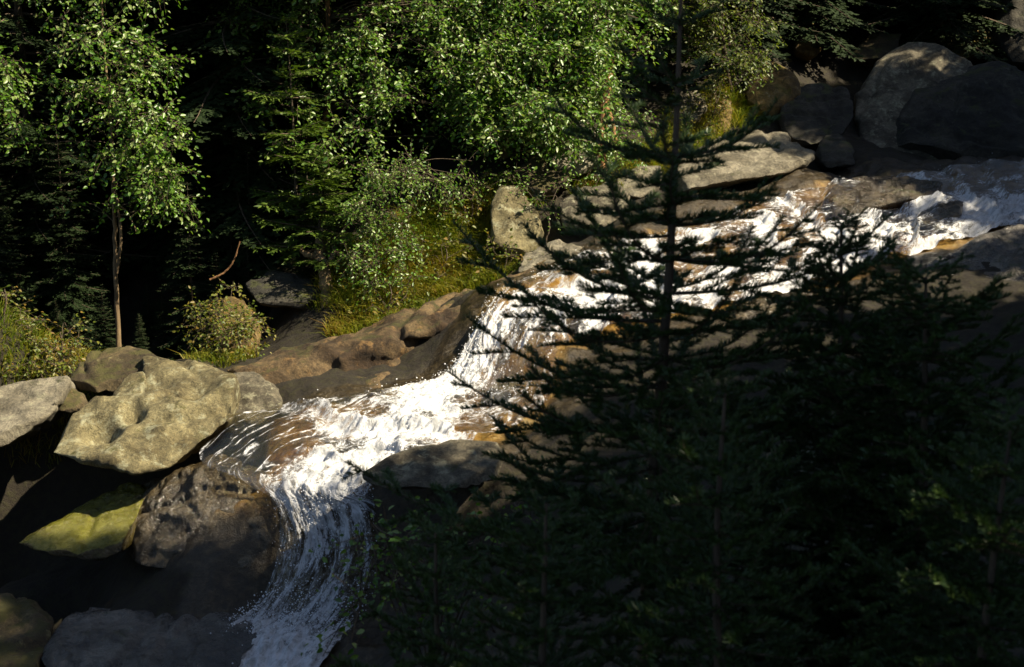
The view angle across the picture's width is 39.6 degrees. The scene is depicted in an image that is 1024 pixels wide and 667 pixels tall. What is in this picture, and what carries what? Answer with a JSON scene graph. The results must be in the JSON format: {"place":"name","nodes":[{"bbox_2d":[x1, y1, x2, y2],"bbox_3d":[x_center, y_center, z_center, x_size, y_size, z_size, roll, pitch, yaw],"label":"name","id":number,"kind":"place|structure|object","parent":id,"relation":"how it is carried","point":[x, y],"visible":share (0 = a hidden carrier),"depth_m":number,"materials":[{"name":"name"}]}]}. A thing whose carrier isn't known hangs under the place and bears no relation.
{"place":"outdoors","nodes":[
{"label":"outdoors","id":0,"kind":"place"},
{"bbox_2d":[0,78,769,468],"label":"grass","id":1,"kind":"structure","parent":0,"point":[338,296],"depth_m":20.52,"materials":[{"name":"plant"}]},
{"bbox_2d":[0,0,1023,666],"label":"ground","id":2,"kind":"structure","parent":0,"point":[200,576],"depth_m":17.97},
{"bbox_2d":[0,0,41,184],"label":"birch tree","id":3,"kind":"object","parent":2,"relation":"on","point":[9,109],"visible":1,"depth_m":19.82,"materials":[{"name":"green plant"}]},
{"bbox_2d":[0,157,49,326],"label":"spruce tree","id":4,"kind":"object","parent":2,"relation":"on","point":[7,254],"visible":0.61,"depth_m":21.25,"materials":[{"name":"green plant"}]},
{"bbox_2d":[0,593,53,666],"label":"boulder","id":5,"kind":"object","parent":2,"relation":"on","point":[26,628],"visible":0.93,"depth_m":15.28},
{"bbox_2d":[0,163,56,333],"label":"spruce tree","id":6,"kind":"object","parent":2,"relation":"on","point":[11,249],"visible":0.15,"depth_m":22.04,"materials":[{"name":"green plant"}]},
{"bbox_2d":[18,241,43,321],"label":"spruce tree","id":7,"kind":"object","parent":2,"relation":"on","point":[27,263],"visible":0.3,"depth_m":22.31,"materials":[{"name":"green plant"}]},
{"bbox_2d":[0,284,66,381],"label":"bush","id":8,"kind":"object","parent":2,"relation":"on","point":[6,299],"visible":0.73,"depth_m":19.25,"materials":[{"name":"green plant"}]},
{"bbox_2d":[0,376,79,447],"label":"boulder","id":9,"kind":"object","parent":2,"relation":"on","point":[28,408],"visible":0.94,"depth_m":17.38,"materials":[{"name":"stone"}]},
{"bbox_2d":[58,388,87,413],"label":"rock","id":10,"kind":"object","parent":9,"relation":"on","point":[75,400],"visible":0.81,"depth_m":17.64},
{"bbox_2d":[0,0,93,203],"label":"spruce tree","id":11,"kind":"object","parent":2,"relation":"on","point":[29,25],"visible":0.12,"depth_m":24.35,"materials":[{"name":"green plant"}]},
{"bbox_2d":[35,281,67,335],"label":"spruce tree","id":12,"kind":"object","parent":2,"relation":"on","point":[42,302],"visible":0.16,"depth_m":22.07,"materials":[{"name":"green plant"}]},
{"bbox_2d":[2,311,101,382],"bbox_3d":[-6.106,0.308,19.103,1.060,1.082,1.150,3,14,10],"label":"bush","id":13,"kind":"object","parent":2,"relation":"on","point":[61,354],"visible":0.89,"depth_m":19.12,"materials":[{"name":"green plant"}]},
{"bbox_2d":[48,302,68,345],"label":"spruce tree","id":14,"kind":"object","parent":2,"relation":"on","point":[57,327],"visible":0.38,"depth_m":21.50,"materials":[{"name":"green plant"}]},
{"bbox_2d":[22,0,100,51],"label":"spruce tree","id":15,"kind":"object","parent":2,"relation":"on","point":[51,7],"visible":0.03,"depth_m":27.46,"materials":[{"name":"green plant"}]},
{"bbox_2d":[25,118,110,354],"bbox_3d":[-6.893,-1.337,21.876,1.547,3.908,1.497,-2,14,-6],"label":"spruce tree","id":16,"kind":"object","parent":2,"relation":"on","point":[66,292],"visible":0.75,"depth_m":21.83,"materials":[{"name":"green plant"}]},
{"bbox_2d":[20,482,145,560],"bbox_3d":[-4.969,2.217,16.843,1.344,0.729,1.694,0,14,0],"label":"boulder","id":17,"kind":"object","parent":2,"relation":"on","point":[101,527],"visible":0.86,"depth_m":16.37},
{"bbox_2d":[0,0,168,321],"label":"spruce tree","id":18,"kind":"object","parent":2,"relation":"on","point":[21,197],"visible":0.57,"depth_m":22.16,"materials":[{"name":"green plant"}]},
{"bbox_2d":[9,0,164,209],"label":"spruce tree","id":19,"kind":"object","parent":2,"relation":"on","point":[47,65],"visible":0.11,"depth_m":23.56,"materials":[{"name":"green plant"}]},
{"bbox_2d":[94,284,115,350],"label":"spruce tree","id":20,"kind":"object","parent":2,"relation":"on","point":[106,310],"visible":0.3,"depth_m":22.20,"materials":[{"name":"green plant"}]},
{"bbox_2d":[89,289,122,351],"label":"spruce tree","id":21,"kind":"object","parent":2,"relation":"on","point":[100,318],"visible":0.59,"depth_m":21.28,"materials":[{"name":"green plant"}]},
{"bbox_2d":[4,0,210,346],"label":"birch tree","id":22,"kind":"object","parent":2,"relation":"on","point":[120,155],"visible":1,"depth_m":19.95,"materials":[{"name":"green plant"}]},
{"bbox_2d":[70,346,156,392],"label":"boulder","id":23,"kind":"object","parent":2,"relation":"on","point":[108,370],"visible":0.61,"depth_m":18.42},
{"bbox_2d":[26,0,205,278],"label":"spruce tree","id":24,"kind":"object","parent":2,"relation":"on","point":[99,73],"visible":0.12,"depth_m":23.18,"materials":[{"name":"green plant"}]},
{"bbox_2d":[104,225,133,296],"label":"spruce tree","id":25,"kind":"object","parent":2,"relation":"on","point":[121,282],"visible":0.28,"depth_m":23.33,"materials":[{"name":"green plant"}]},
{"bbox_2d":[131,314,150,351],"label":"spruce tree","id":26,"kind":"object","parent":2,"relation":"on","point":[140,334],"visible":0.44,"depth_m":21.23,"materials":[{"name":"green plant"}]},
{"bbox_2d":[54,356,240,474],"bbox_3d":[-4.427,1.019,17.734,2.093,1.091,3.062,0,14,0],"label":"boulder","id":27,"kind":"object","parent":2,"relation":"on","point":[176,412],"visible":0.99,"depth_m":17.04,"materials":[{"name":"stone"}]},
{"bbox_2d":[112,371,147,395],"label":"rock","id":28,"kind":"object","parent":27,"relation":"on","point":[136,382],"visible":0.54,"depth_m":17.76,"materials":[{"name":"stone"}]},
{"bbox_2d":[137,284,158,344],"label":"spruce tree","id":29,"kind":"object","parent":2,"relation":"on","point":[146,319],"visible":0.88,"depth_m":22.41,"materials":[{"name":"green plant"}]},
{"bbox_2d":[41,607,256,666],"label":"boulder","id":30,"kind":"object","parent":2,"relation":"on","point":[101,637],"visible":0.93,"depth_m":15.09,"materials":[{"name":"stone"}]},
{"bbox_2d":[69,0,232,295],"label":"spruce tree","id":31,"kind":"object","parent":2,"relation":"on","point":[164,237],"visible":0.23,"depth_m":22.68,"materials":[{"name":"green plant"}]},
{"bbox_2d":[49,0,268,188],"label":"spruce tree","id":32,"kind":"object","parent":2,"relation":"on","point":[197,72],"visible":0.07,"depth_m":23.59,"materials":[{"name":"green plant"}]},
{"bbox_2d":[148,289,175,359],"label":"spruce tree","id":33,"kind":"object","parent":2,"relation":"on","point":[163,308],"visible":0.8,"depth_m":21.87,"materials":[{"name":"green plant"}]},
{"bbox_2d":[156,182,219,359],"bbox_3d":[-4.886,-0.944,21.695,1.232,2.760,1.218,3,14,10],"label":"spruce tree","id":34,"kind":"object","parent":2,"relation":"on","point":[197,291],"visible":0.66,"depth_m":21.64,"materials":[{"name":"green plant"}]},
{"bbox_2d":[127,454,273,568],"bbox_3d":[-3.586,2.109,16.643,2.703,1.309,1.684,11,18,38],"label":"boulder","id":35,"kind":"object","parent":2,"relation":"on","point":[180,505],"visible":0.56,"depth_m":16.28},
{"bbox_2d":[202,253,228,349],"bbox_3d":[-4.402,-0.453,21.441,0.593,1.547,0.613,1,14,5],"label":"spruce tree","id":36,"kind":"object","parent":2,"relation":"on","point":[216,282],"visible":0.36,"depth_m":21.36,"materials":[{"name":"green plant"}]},
{"bbox_2d":[207,212,229,297],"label":"spruce tree","id":37,"kind":"object","parent":2,"relation":"on","point":[219,252],"visible":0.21,"depth_m":22.48,"materials":[{"name":"green plant"}]},
{"bbox_2d":[169,275,275,363],"bbox_3d":[-4.003,-0.023,19.693,1.625,1.359,1.688,0,14,0],"label":"bush","id":38,"kind":"object","parent":2,"relation":"on","point":[246,328],"visible":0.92,"depth_m":19.53,"materials":[{"name":"green plant"}]},
{"bbox_2d":[90,0,366,279],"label":"spruce tree","id":39,"kind":"object","parent":2,"relation":"on","point":[208,114],"visible":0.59,"depth_m":21.90,"materials":[{"name":"green plant"}]},
{"bbox_2d":[209,241,240,280],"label":"dead branch","id":40,"kind":"object","parent":39,"relation":"attached to","point":[224,272],"visible":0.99,"depth_m":20.98,"materials":[{"name":"wood"}]},
{"bbox_2d":[219,232,245,301],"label":"spruce tree","id":41,"kind":"object","parent":2,"relation":"on","point":[232,275],"visible":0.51,"depth_m":21.74,"materials":[{"name":"green plant"}]},
{"bbox_2d":[212,296,260,354],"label":"boulder","id":42,"kind":"object","parent":2,"relation":"on","point":[256,334],"visible":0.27,"depth_m":20.20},
{"bbox_2d":[221,142,275,295],"bbox_3d":[-4.085,-1.778,22.213,1.089,2.439,1.076,0,14,1],"label":"spruce tree","id":43,"kind":"object","parent":2,"relation":"on","point":[243,190],"visible":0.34,"depth_m":22.08,"materials":[{"name":"green plant"}]},
{"bbox_2d":[236,237,267,315],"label":"spruce tree","id":44,"kind":"object","parent":2,"relation":"on","point":[245,290],"visible":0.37,"depth_m":21.45,"materials":[{"name":"green plant"}]},
{"bbox_2d":[233,371,282,426],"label":"boulder","id":45,"kind":"object","parent":2,"relation":"on","point":[258,392],"visible":0.42,"depth_m":17.99,"materials":[{"name":"stone"}]},
{"bbox_2d":[252,300,266,335],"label":"spruce tree","id":46,"kind":"object","parent":2,"relation":"on","point":[258,308],"visible":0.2,"depth_m":21.03,"materials":[{"name":"green plant"}]},
{"bbox_2d":[250,242,269,315],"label":"spruce tree","id":47,"kind":"object","parent":2,"relation":"on","point":[263,268],"visible":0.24,"depth_m":21.59,"materials":[{"name":"green plant"}]},
{"bbox_2d":[245,270,320,309],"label":"boulder","id":48,"kind":"object","parent":2,"relation":"on","point":[266,291],"visible":0.84,"depth_m":20.72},
{"bbox_2d":[242,12,350,272],"bbox_3d":[-3.225,-2.800,21.441,1.634,4.021,1.883,-5,15,-19],"label":"spruce tree","id":49,"kind":"object","parent":2,"relation":"on","point":[284,195],"visible":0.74,"depth_m":21.09,"materials":[{"name":"green plant"}]},
{"bbox_2d":[286,203,316,278],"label":"spruce tree","id":50,"kind":"object","parent":2,"relation":"on","point":[302,273],"visible":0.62,"depth_m":21.08,"materials":[{"name":"green plant"}]},
{"bbox_2d":[243,148,380,276],"bbox_3d":[-2.957,-1.737,21.014,2.148,2.019,1.821,0,14,0],"label":"spruce tree","id":51,"kind":"object","parent":2,"relation":"on","point":[336,177],"visible":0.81,"depth_m":20.94,"materials":[{"name":"green plant"}]},
{"bbox_2d":[196,0,427,182],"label":"spruce tree","id":52,"kind":"object","parent":2,"relation":"on","point":[338,24],"visible":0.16,"depth_m":22.65,"materials":[{"name":"green plant"}]},
{"bbox_2d":[299,228,336,307],"bbox_3d":[-2.708,-0.777,20.748,0.524,1.386,1.026,-9,17,-32],"label":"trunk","id":53,"kind":"object","parent":2,"relation":"on","point":[316,254],"visible":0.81,"depth_m":20.69,"materials":[{"name":"brown plant"}]},
{"bbox_2d":[210,0,447,127],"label":"spruce tree","id":54,"kind":"object","parent":2,"relation":"on","point":[335,94],"visible":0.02,"depth_m":23.10,"materials":[{"name":"green plant"}]},
{"bbox_2d":[202,0,506,216],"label":"birch tree","id":55,"kind":"object","parent":2,"relation":"on","point":[383,97],"visible":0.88,"depth_m":21.42,"materials":[{"name":"green plant"}]},
{"bbox_2d":[339,276,418,321],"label":"bush","id":56,"kind":"object","parent":2,"relation":"on","point":[389,305],"visible":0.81,"depth_m":20.00,"materials":[{"name":"green plant"}]},
{"bbox_2d":[227,259,547,387],"bbox_3d":[-1.395,0.003,19.344,4.769,1.784,2.272,-8,16,-29],"label":"ledge","id":57,"kind":"object","parent":2,"relation":"on","point":[390,339],"visible":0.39,"depth_m":18.78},
{"bbox_2d":[324,134,495,311],"bbox_3d":[-1.409,-1.533,20.477,2.591,2.667,1.901,-3,14,-12],"label":"sapling","id":58,"kind":"object","parent":2,"relation":"on","point":[353,260],"visible":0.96,"depth_m":20.30,"materials":[{"name":"green plant"}]},
{"bbox_2d":[299,0,527,156],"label":"spruce tree","id":59,"kind":"object","parent":2,"relation":"on","point":[407,56],"visible":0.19,"depth_m":22.51,"materials":[{"name":"green plant"}]},
{"bbox_2d":[328,507,531,666],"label":"spruce tree","id":60,"kind":"object","parent":2,"relation":"on","point":[432,609],"visible":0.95,"depth_m":4.34,"materials":[{"name":"green plant"}]},
{"bbox_2d":[301,451,560,666],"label":"shrub","id":61,"kind":"object","parent":2,"relation":"on","point":[381,534],"visible":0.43,"depth_m":6.50,"materials":[{"name":"green plant"}]},
{"bbox_2d":[362,439,502,489],"bbox_3d":[-0.847,1.428,15.547,1.503,0.473,1.491,0,14,0],"label":"boulder","id":62,"kind":"object","parent":2,"relation":"on","point":[464,463],"visible":0.88,"depth_m":15.20,"materials":[{"name":"stone"}]},
{"bbox_2d":[413,224,483,296],"bbox_3d":[-0.810,-0.995,20.662,1.474,1.083,0.995,-8,16,-29],"label":"bush","id":63,"kind":"object","parent":2,"relation":"on","point":[448,243],"visible":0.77,"depth_m":20.55,"materials":[{"name":"green plant"}]},
{"bbox_2d":[421,169,506,244],"bbox_3d":[-0.668,-1.941,21.315,1.351,1.005,1.677,0,14,0],"label":"bush","id":64,"kind":"object","parent":2,"relation":"on","point":[485,174],"visible":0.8,"depth_m":21.16,"materials":[{"name":"green plant"}]},
{"bbox_2d":[460,228,531,288],"bbox_3d":[-0.076,-1.045,20.276,1.367,0.911,0.843,0,14,0],"label":"bush","id":65,"kind":"object","parent":2,"relation":"on","point":[506,254],"visible":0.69,"depth_m":20.23,"materials":[{"name":"green plant"}]},
{"bbox_2d":[491,374,535,398],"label":"rock","id":66,"kind":"object","parent":2,"relation":"on","point":[512,389],"visible":0.2,"depth_m":17.33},
{"bbox_2d":[490,185,543,257],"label":"boulder","id":67,"kind":"object","parent":2,"relation":"on","point":[506,217],"visible":0.89,"depth_m":20.60,"materials":[{"name":"stone"}]},
{"bbox_2d":[387,0,654,127],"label":"spruce tree","id":68,"kind":"object","parent":2,"relation":"on","point":[632,17],"visible":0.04,"depth_m":22.93,"materials":[{"name":"green plant"}]},
{"bbox_2d":[480,155,585,240],"bbox_3d":[0.304,-1.992,21.053,1.515,1.379,1.243,8,16,30],"label":"bush","id":69,"kind":"object","parent":2,"relation":"on","point":[521,188],"visible":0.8,"depth_m":20.90,"materials":[{"name":"green plant"}]},
{"bbox_2d":[519,146,569,197],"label":"boulder","id":70,"kind":"object","parent":2,"relation":"on","point":[543,182],"visible":0.65,"depth_m":21.57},
{"bbox_2d":[421,487,669,666],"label":"spruce tree","id":71,"kind":"object","parent":2,"relation":"on","point":[543,627],"visible":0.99,"depth_m":4.00,"materials":[{"name":"green plant"}]},
{"bbox_2d":[518,239,585,272],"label":"boulder","id":72,"kind":"object","parent":2,"relation":"on","point":[538,254],"visible":0.44,"depth_m":20.13,"materials":[{"name":"stone"}]},
{"bbox_2d":[430,0,678,175],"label":"birch tree","id":73,"kind":"object","parent":2,"relation":"on","point":[495,73],"visible":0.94,"depth_m":21.28,"materials":[{"name":"green plant"}]},
{"bbox_2d":[461,3,658,84],"bbox_3d":[0.556,-8.573,23.506,3.642,9.200,3.524,-6,15,-23],"label":"spruce tree","id":74,"kind":"object","parent":2,"relation":"on","point":[628,32],"visible":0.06,"depth_m":23.59,"materials":[{"name":"green plant"}]},
{"bbox_2d":[549,122,600,178],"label":"boulder","id":75,"kind":"object","parent":2,"relation":"on","point":[585,166],"visible":0.34,"depth_m":21.75,"materials":[{"name":"stone"}]},
{"bbox_2d":[559,184,629,231],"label":"boulder","id":76,"kind":"object","parent":2,"relation":"on","point":[566,204],"visible":0.45,"depth_m":20.93,"materials":[{"name":"stone"}]},
{"bbox_2d":[595,52,616,169],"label":"dead tree","id":77,"kind":"object","parent":2,"relation":"on","point":[601,121],"visible":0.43,"depth_m":21.86,"materials":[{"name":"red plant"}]},
{"bbox_2d":[580,80,659,189],"bbox_3d":[1.616,-2.984,21.891,1.164,1.905,2.106,6,15,23],"label":"bush","id":78,"kind":"object","parent":2,"relation":"on","point":[628,131],"visible":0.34,"depth_m":22.12,"materials":[{"name":"green plant"}]},
{"bbox_2d":[339,0,903,666],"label":"spruce tree","id":79,"kind":"object","parent":2,"relation":"on","point":[577,426],"visible":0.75,"depth_m":4.58,"materials":[{"name":"green plant"}]},
{"bbox_2d":[616,164,661,198],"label":"rock","id":80,"kind":"object","parent":2,"relation":"on","point":[638,194],"visible":0.37,"depth_m":21.65,"materials":[{"name":"stone"}]},
{"bbox_2d":[566,0,762,85],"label":"spruce tree","id":81,"kind":"object","parent":2,"relation":"on","point":[685,47],"visible":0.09,"depth_m":23.75,"materials":[{"name":"green plant"}]},
{"bbox_2d":[668,90,707,128],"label":"boulder","id":82,"kind":"object","parent":2,"relation":"on","point":[697,114],"visible":0.52,"depth_m":23.57,"materials":[{"name":"stone"}]},
{"bbox_2d":[667,73,738,143],"bbox_3d":[3.099,-3.564,23.364,0.996,1.413,2.133,9,17,32],"label":"bush","id":83,"kind":"object","parent":2,"relation":"on","point":[714,92],"visible":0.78,"depth_m":23.55,"materials":[{"name":"green plant"}]},
{"bbox_2d":[650,0,792,107],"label":"alder tree","id":84,"kind":"object","parent":2,"relation":"on","point":[701,24],"visible":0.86,"depth_m":22.96,"materials":[{"name":"green plant"}]},
{"bbox_2d":[715,97,731,132],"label":"rock","id":85,"kind":"object","parent":2,"relation":"on","point":[729,114],"visible":0.39,"depth_m":23.67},
{"bbox_2d":[575,362,880,666],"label":"spruce tree","id":86,"kind":"object","parent":2,"relation":"on","point":[720,536],"visible":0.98,"depth_m":3.81,"materials":[{"name":"green plant"}]},
{"bbox_2d":[667,130,814,192],"bbox_3d":[3.481,-2.676,22.584,3.239,0.904,1.957,-12,19,-40],"label":"boulder","id":87,"kind":"object","parent":2,"relation":"on","point":[756,165],"visible":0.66,"depth_m":22.06,"materials":[{"name":"stone"}]},
{"bbox_2d":[683,0,825,62],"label":"spruce tree","id":88,"kind":"object","parent":2,"relation":"on","point":[765,40],"visible":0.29,"depth_m":25.13,"materials":[{"name":"green plant"}]},
{"bbox_2d":[743,60,800,116],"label":"boulder","id":89,"kind":"object","parent":2,"relation":"on","point":[784,85],"visible":0.63,"depth_m":24.18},
{"bbox_2d":[734,288,828,320],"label":"rock","id":90,"kind":"object","parent":2,"relation":"on","point":[749,314],"visible":0.13,"depth_m":18.25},
{"bbox_2d":[793,21,820,60],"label":"rock","id":91,"kind":"object","parent":2,"relation":"on","point":[807,51],"visible":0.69,"depth_m":26.59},
{"bbox_2d":[777,83,853,147],"bbox_3d":[5.126,-3.666,24.185,1.307,1.142,1.864,0,14,0],"label":"boulder","id":92,"kind":"object","parent":2,"relation":"on","point":[815,114],"visible":0.8,"depth_m":23.86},
{"bbox_2d":[757,0,895,61],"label":"spruce tree","id":93,"kind":"object","parent":2,"relation":"on","point":[804,12],"visible":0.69,"depth_m":26.68,"materials":[{"name":"green plant"}]},
{"bbox_2d":[814,134,854,169],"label":"boulder","id":94,"kind":"object","parent":2,"relation":"on","point":[835,151],"visible":0.99,"depth_m":22.88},
{"bbox_2d":[692,206,1008,666],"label":"spruce tree","id":95,"kind":"object","parent":2,"relation":"on","point":[804,480],"visible":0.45,"depth_m":4.42,"materials":[{"name":"green plant"}]},
{"bbox_2d":[850,33,900,66],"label":"rock","id":96,"kind":"object","parent":2,"relation":"on","point":[874,48],"visible":0.71,"depth_m":27.07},
{"bbox_2d":[730,245,1023,666],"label":"spruce tree","id":97,"kind":"object","parent":2,"relation":"on","point":[923,439],"visible":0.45,"depth_m":4.13,"materials":[{"name":"green plant"}]},
{"bbox_2d":[826,176,942,219],"bbox_3d":[5.477,-2.030,21.646,2.106,0.652,1.442,-12,18,-39],"label":"rock","id":98,"kind":"object","parent":2,"relation":"on","point":[896,191],"visible":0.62,"depth_m":21.37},
{"bbox_2d":[853,42,972,160],"bbox_3d":[7.250,-4.152,25.677,2.498,2.141,3.610,0,14,0],"label":"boulder","id":99,"kind":"object","parent":2,"relation":"on","point":[896,78],"visible":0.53,"depth_m":25.29,"materials":[{"name":"stone"}]},
{"bbox_2d":[829,387,1023,666],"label":"spruce tree","id":100,"kind":"object","parent":2,"relation":"on","point":[1002,495],"visible":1,"depth_m":3.46,"materials":[{"name":"green plant"}]},
{"bbox_2d":[832,0,1023,65],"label":"spruce tree","id":101,"kind":"object","parent":2,"relation":"on","point":[941,28],"visible":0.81,"depth_m":27.24,"materials":[{"name":"green plant"}]},
{"bbox_2d":[917,201,962,226],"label":"rock","id":102,"kind":"object","parent":2,"relation":"on","point":[953,209],"visible":0.6,"depth_m":20.76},
{"bbox_2d":[896,61,1023,159],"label":"boulder","id":103,"kind":"object","parent":2,"relation":"on","point":[977,110],"visible":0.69,"depth_m":24.34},
{"bbox_2d":[943,24,996,60],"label":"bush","id":104,"kind":"object","parent":2,"relation":"on","point":[973,56],"visible":0.34,"depth_m":27.45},
{"bbox_2d":[951,5,990,25],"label":"spruce tree","id":105,"kind":"object","parent":2,"relation":"on","point":[984,12],"visible":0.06,"depth_m":28.75,"materials":[{"name":"green plant"}]},
{"bbox_2d":[919,224,1023,281],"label":"boulder","id":106,"kind":"object","parent":2,"relation":"on","point":[1002,249],"visible":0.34,"depth_m":19.14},
{"bbox_2d":[987,0,1023,70],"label":"boulder","id":107,"kind":"object","parent":2,"relation":"on","point":[1012,48],"visible":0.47,"depth_m":27.26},
{"bbox_2d":[199,158,1023,666],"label":"stream water","id":108,"kind":"structure","parent":0,"point":[979,216],"depth_m":17.05,"materials":[{"name":"white liquid"}]},
{"bbox_2d":[210,161,1023,666],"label":"water spray","id":109,"kind":"object","parent":108,"relation":"on","point":[368,501],"visible":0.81,"depth_m":15.67,"materials":[{"name":"white"}]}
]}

